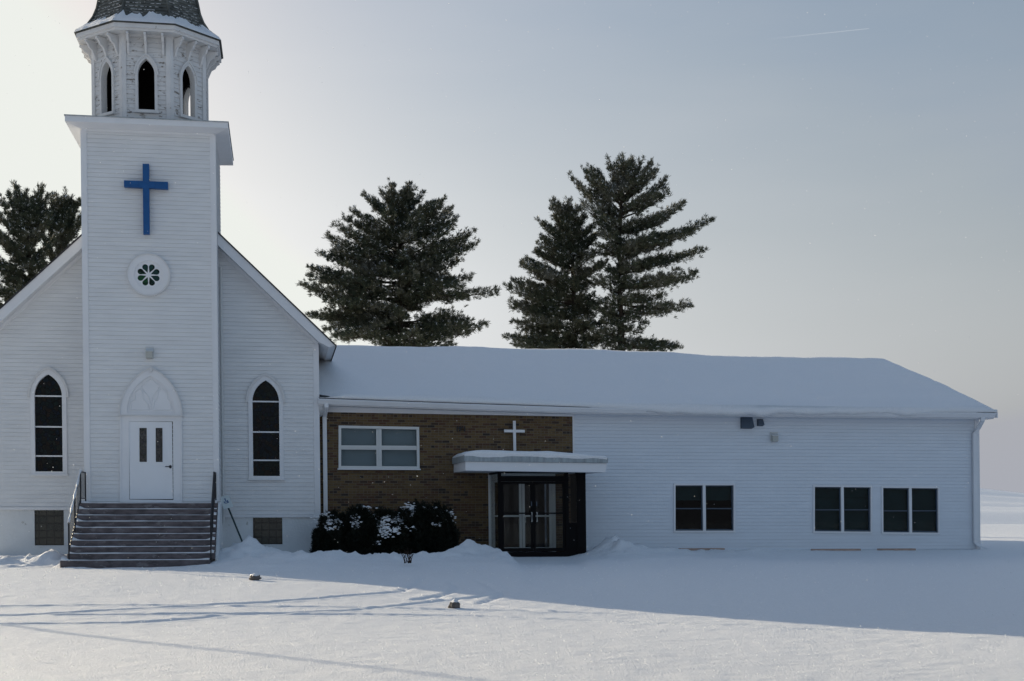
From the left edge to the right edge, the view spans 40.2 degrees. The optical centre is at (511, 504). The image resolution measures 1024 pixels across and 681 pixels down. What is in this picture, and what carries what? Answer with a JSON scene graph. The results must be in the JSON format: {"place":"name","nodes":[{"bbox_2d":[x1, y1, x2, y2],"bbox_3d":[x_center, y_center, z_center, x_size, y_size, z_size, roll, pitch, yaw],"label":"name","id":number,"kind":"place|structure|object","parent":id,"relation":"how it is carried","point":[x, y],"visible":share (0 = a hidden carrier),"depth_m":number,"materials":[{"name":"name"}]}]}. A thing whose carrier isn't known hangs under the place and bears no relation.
{"place":"outdoors","nodes":[
{"label":"outdoors","id":0,"kind":"place"},
{"bbox_2d":[0,488,1023,680],"bbox_3d":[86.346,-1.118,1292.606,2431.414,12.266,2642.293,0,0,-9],"label":"snow ground","id":1,"kind":"structure","parent":0,"point":[300,585],"depth_m":22.52,"materials":[{"name":"white snow"}]},
{"bbox_2d":[0,179,61,306],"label":"pine tree","id":2,"kind":"object","parent":1,"relation":"on","point":[27,221],"visible":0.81,"depth_m":62.91,"materials":[{"name":"green plant"}]},
{"bbox_2d":[40,186,81,269],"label":"pine tree","id":3,"kind":"object","parent":1,"relation":"on","point":[66,223],"visible":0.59,"depth_m":65.98,"materials":[{"name":"green plant"}]},
{"bbox_2d":[60,500,222,567],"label":"entrance steps","id":4,"kind":"structure","parent":1,"relation":"on","point":[114,534],"depth_m":34.76,"materials":[{"name":"grey concrete"}]},
{"bbox_2d":[67,469,85,559],"bbox_3d":[-10.891,0.289,35.060,0.066,2.401,3.056,0,0,-10],"label":"handrail","id":5,"kind":"object","parent":4,"relation":"on","point":[74,512],"visible":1,"depth_m":34.62,"materials":[{"name":"black metal"}]},
{"bbox_2d":[210,472,216,562],"bbox_3d":[-7.597,0.311,35.606,0.049,2.358,3.054,0,0,-10],"label":"handrail","id":6,"kind":"object","parent":4,"relation":"on","point":[214,496],"visible":0.97,"depth_m":35.02,"materials":[{"name":"black metal"}]},
{"bbox_2d":[0,0,336,554],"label":"church","id":7,"kind":"structure","parent":1,"relation":"on","point":[82,326],"depth_m":37.25,"materials":[{"name":"white wood"}]},
{"bbox_2d":[27,366,68,475],"bbox_3d":[-12.662,-2.292,38.235,1.082,2.984,0.160,0,0,-9],"label":"arched window","id":8,"kind":"structure","parent":7,"relation":"in","point":[48,393],"depth_m":38.26,"materials":[{"name":"black glass"}]},
{"bbox_2d":[33,510,64,545],"bbox_3d":[-12.660,0.626,38.323,0.825,0.998,0.128,0,0,-9],"label":"basement window","id":9,"kind":"structure","parent":7,"relation":"in","point":[49,524],"depth_m":38.34,"materials":[{"name":"grey glass"}]},
{"bbox_2d":[124,164,167,234],"bbox_3d":[-9.613,-8.031,36.794,1.121,1.851,0.146,0,0,-9],"label":"wall cross","id":10,"kind":"object","parent":7,"relation":"attached to","point":[146,184],"depth_m":36.73,"materials":[{"name":"blue paint"}]},
{"bbox_2d":[126,253,170,295],"bbox_3d":[-9.573,-6.061,36.877,1.121,1.122,0.110,0,0,-9],"label":"rose window","id":11,"kind":"structure","parent":7,"relation":"in","point":[147,274],"depth_m":36.87,"materials":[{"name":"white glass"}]},
{"bbox_2d":[145,347,153,358],"bbox_3d":[-9.541,-4.010,36.841,0.225,0.320,0.190,0,0,-9],"label":"wall lamp","id":12,"kind":"object","parent":7,"relation":"attached to","point":[149,352],"visible":1,"depth_m":36.82,"materials":[{"name":"grey"}]},
{"bbox_2d":[129,421,172,499],"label":"door","id":13,"kind":"structure","parent":7,"relation":"in","point":[150,460],"depth_m":36.91,"materials":[{"name":"white paint"}]},
{"bbox_2d":[246,372,285,479],"bbox_3d":[-6.893,-2.201,39.190,1.091,3.008,0.160,0,0,-9],"label":"arched window","id":14,"kind":"structure","parent":7,"relation":"in","point":[265,397],"depth_m":39.23,"materials":[{"name":"black glass"}]},
{"bbox_2d":[252,517,282,544],"bbox_3d":[-6.856,0.732,39.284,0.863,0.785,0.128,0,0,-9],"label":"basement window","id":15,"kind":"structure","parent":7,"relation":"in","point":[267,530],"depth_m":39.30,"materials":[{"name":"glass"}]},
{"bbox_2d":[221,495,242,541],"bbox_3d":[-7.608,0.445,38.260,0.245,1.458,1.160,0,0,-42],"label":"parking sign","id":16,"kind":"object","parent":1,"relation":"on","point":[226,502],"visible":0.96,"depth_m":38.50,"materials":[{"name":"teal"}]},
{"bbox_2d":[249,573,260,579],"bbox_3d":[-5.290,1.503,28.883,0.238,0.186,0.228,0,0,33],"label":"rock","id":17,"kind":"object","parent":1,"relation":"on","point":[255,576],"visible":0.96,"depth_m":28.83,"materials":[{"name":"grey stone"}]},
{"bbox_2d":[308,507,350,552],"bbox_3d":[-4.948,0.779,38.639,1.374,1.481,2.072,0,0,-9],"label":"yew bush","id":18,"kind":"object","parent":1,"relation":"on","point":[327,535],"visible":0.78,"depth_m":38.09,"materials":[{"name":"green plant"}]},
{"bbox_2d":[341,503,382,554],"bbox_3d":[-4.159,0.725,38.735,1.710,1.589,2.285,0,0,13],"label":"yew bush","id":19,"kind":"object","parent":1,"relation":"on","point":[361,519],"visible":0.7,"depth_m":38.08,"materials":[{"name":"green plant"}]},
{"bbox_2d":[367,504,417,553],"bbox_3d":[-3.293,0.738,38.806,1.660,1.565,2.259,0,0,-9],"label":"yew bush","id":20,"kind":"object","parent":1,"relation":"on","point":[391,532],"visible":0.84,"depth_m":38.08,"materials":[{"name":"green plant"}]},
{"bbox_2d":[295,177,501,346],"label":"pine tree","id":21,"kind":"object","parent":1,"relation":"on","point":[372,252],"visible":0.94,"depth_m":69.32,"materials":[{"name":"green plant"}]},
{"bbox_2d":[398,549,413,562],"bbox_3d":[-2.494,1.187,32.925,0.398,0.369,0.413,0,0,-9],"label":"twiggy shrub","id":22,"kind":"object","parent":1,"relation":"on","point":[409,559],"visible":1,"depth_m":32.94,"materials":[{"name":"brown plant"}]},
{"bbox_2d":[397,498,437,553],"bbox_3d":[-2.717,0.647,39.032,1.852,1.747,2.328,0,0,-9],"label":"yew bush","id":23,"kind":"object","parent":1,"relation":"on","point":[418,529],"visible":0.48,"depth_m":38.35,"materials":[{"name":"green plant"}]},
{"bbox_2d":[421,500,460,552],"bbox_3d":[-2.126,0.666,39.048,1.478,1.708,2.154,0,0,-9],"label":"yew bush","id":24,"kind":"object","parent":1,"relation":"on","point":[444,532],"visible":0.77,"depth_m":38.38,"materials":[{"name":"green plant"}]},
{"bbox_2d":[448,598,459,607],"bbox_3d":[-0.972,1.690,23.678,0.206,0.231,0.186,0,0,-34],"label":"rock","id":25,"kind":"object","parent":1,"relation":"on","point":[454,603],"visible":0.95,"depth_m":23.63,"materials":[{"name":"grey stone"}]},
{"bbox_2d":[1,562,1023,680],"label":"snow crystals","id":26,"kind":"object","parent":1,"relation":"on","point":[505,617],"visible":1,"depth_m":20.52,"materials":[{"name":"white snow"}]},
{"bbox_2d":[501,195,613,348],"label":"pine tree","id":27,"kind":"object","parent":1,"relation":"on","point":[567,244],"visible":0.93,"depth_m":72.94,"materials":[{"name":"green plant"}]},
{"bbox_2d":[566,152,716,351],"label":"pine tree","id":28,"kind":"object","parent":1,"relation":"on","point":[603,195],"visible":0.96,"depth_m":71.61,"materials":[{"name":"green plant"}]},
{"bbox_2d":[318,345,997,556],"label":"church hall","id":29,"kind":"structure","parent":1,"relation":"on","point":[861,444],"depth_m":41.89,"materials":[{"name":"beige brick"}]},
{"bbox_2d":[337,425,420,472],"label":"four pane window","id":30,"kind":"structure","parent":29,"relation":"in","point":[370,449],"depth_m":40.18,"materials":[{"name":"grey glass"}]},
{"bbox_2d":[492,481,521,547],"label":"inner door","id":31,"kind":"structure","parent":29,"relation":"in","point":[493,482],"depth_m":40.71,"materials":[{"name":"white metal"}]},
{"bbox_2d":[504,421,524,450],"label":"wall cross","id":32,"kind":"object","parent":29,"relation":"attached to","point":[514,431],"depth_m":40.62,"materials":[{"name":"white metal"}]},
{"bbox_2d":[501,482,532,550],"bbox_3d":[0.150,0.319,38.901,0.908,1.939,0.132,0,0,-9],"label":"outer door","id":33,"kind":"structure","parent":29,"relation":"in","point":[502,483],"depth_m":38.92,"materials":[{"name":"brown metal"}]},
{"bbox_2d":[522,484,551,547],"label":"inner door","id":34,"kind":"structure","parent":29,"relation":"in","point":[524,516],"depth_m":40.86,"materials":[{"name":"white metal"}]},
{"bbox_2d":[533,482,565,550],"bbox_3d":[1.044,0.319,39.049,0.926,1.939,0.132,0,0,-9],"label":"outer door","id":35,"kind":"structure","parent":29,"relation":"in","point":[563,483],"depth_m":39.06,"materials":[{"name":"brown metal"}]},
{"bbox_2d":[674,483,734,532],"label":"sash window","id":36,"kind":"structure","parent":29,"relation":"in","point":[703,492],"depth_m":41.76,"materials":[{"name":"black glass"}]},
{"bbox_2d":[740,417,753,428],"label":"vent hood","id":37,"kind":"object","parent":29,"relation":"attached to","point":[746,422],"visible":0.93,"depth_m":41.78,"materials":[{"name":"grey metal"}]},
{"bbox_2d":[757,419,763,425],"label":"vent hood","id":38,"kind":"object","parent":29,"relation":"attached to","point":[760,422],"visible":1,"depth_m":41.87,"materials":[{"name":"grey metal"}]},
{"bbox_2d":[770,432,778,441],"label":"wall lamp","id":39,"kind":"object","parent":29,"relation":"attached to","point":[774,436],"visible":1,"depth_m":41.92,"materials":[{"name":"grey"}]},
{"bbox_2d":[813,485,871,532],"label":"sash window","id":40,"kind":"structure","parent":29,"relation":"in","point":[851,505],"depth_m":42.53,"materials":[{"name":"black glass"}]},
{"bbox_2d":[881,486,939,533],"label":"sash window","id":41,"kind":"structure","parent":29,"relation":"in","point":[904,509],"depth_m":42.86,"materials":[{"name":"black glass"}]},
{"bbox_2d":[678,548,724,550],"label":"edging timber","id":42,"kind":"object","parent":1,"relation":"on","point":[692,549],"visible":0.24,"depth_m":40.80,"materials":[{"name":"wood"}]},
{"bbox_2d":[811,549,860,550],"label":"edging timber","id":43,"kind":"object","parent":1,"relation":"on","point":[837,549],"visible":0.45,"depth_m":41.48,"materials":[{"name":"wood"}]},
{"bbox_2d":[877,548,915,550],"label":"edging timber","id":44,"kind":"object","parent":1,"relation":"on","point":[909,549],"visible":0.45,"depth_m":41.84,"materials":[{"name":"wood"}]},
{"bbox_2d":[0,0,1023,492],"label":"sky","id":45,"kind":"structure","parent":0,"point":[937,239],"materials":[{"name":"blue"}]}
]}

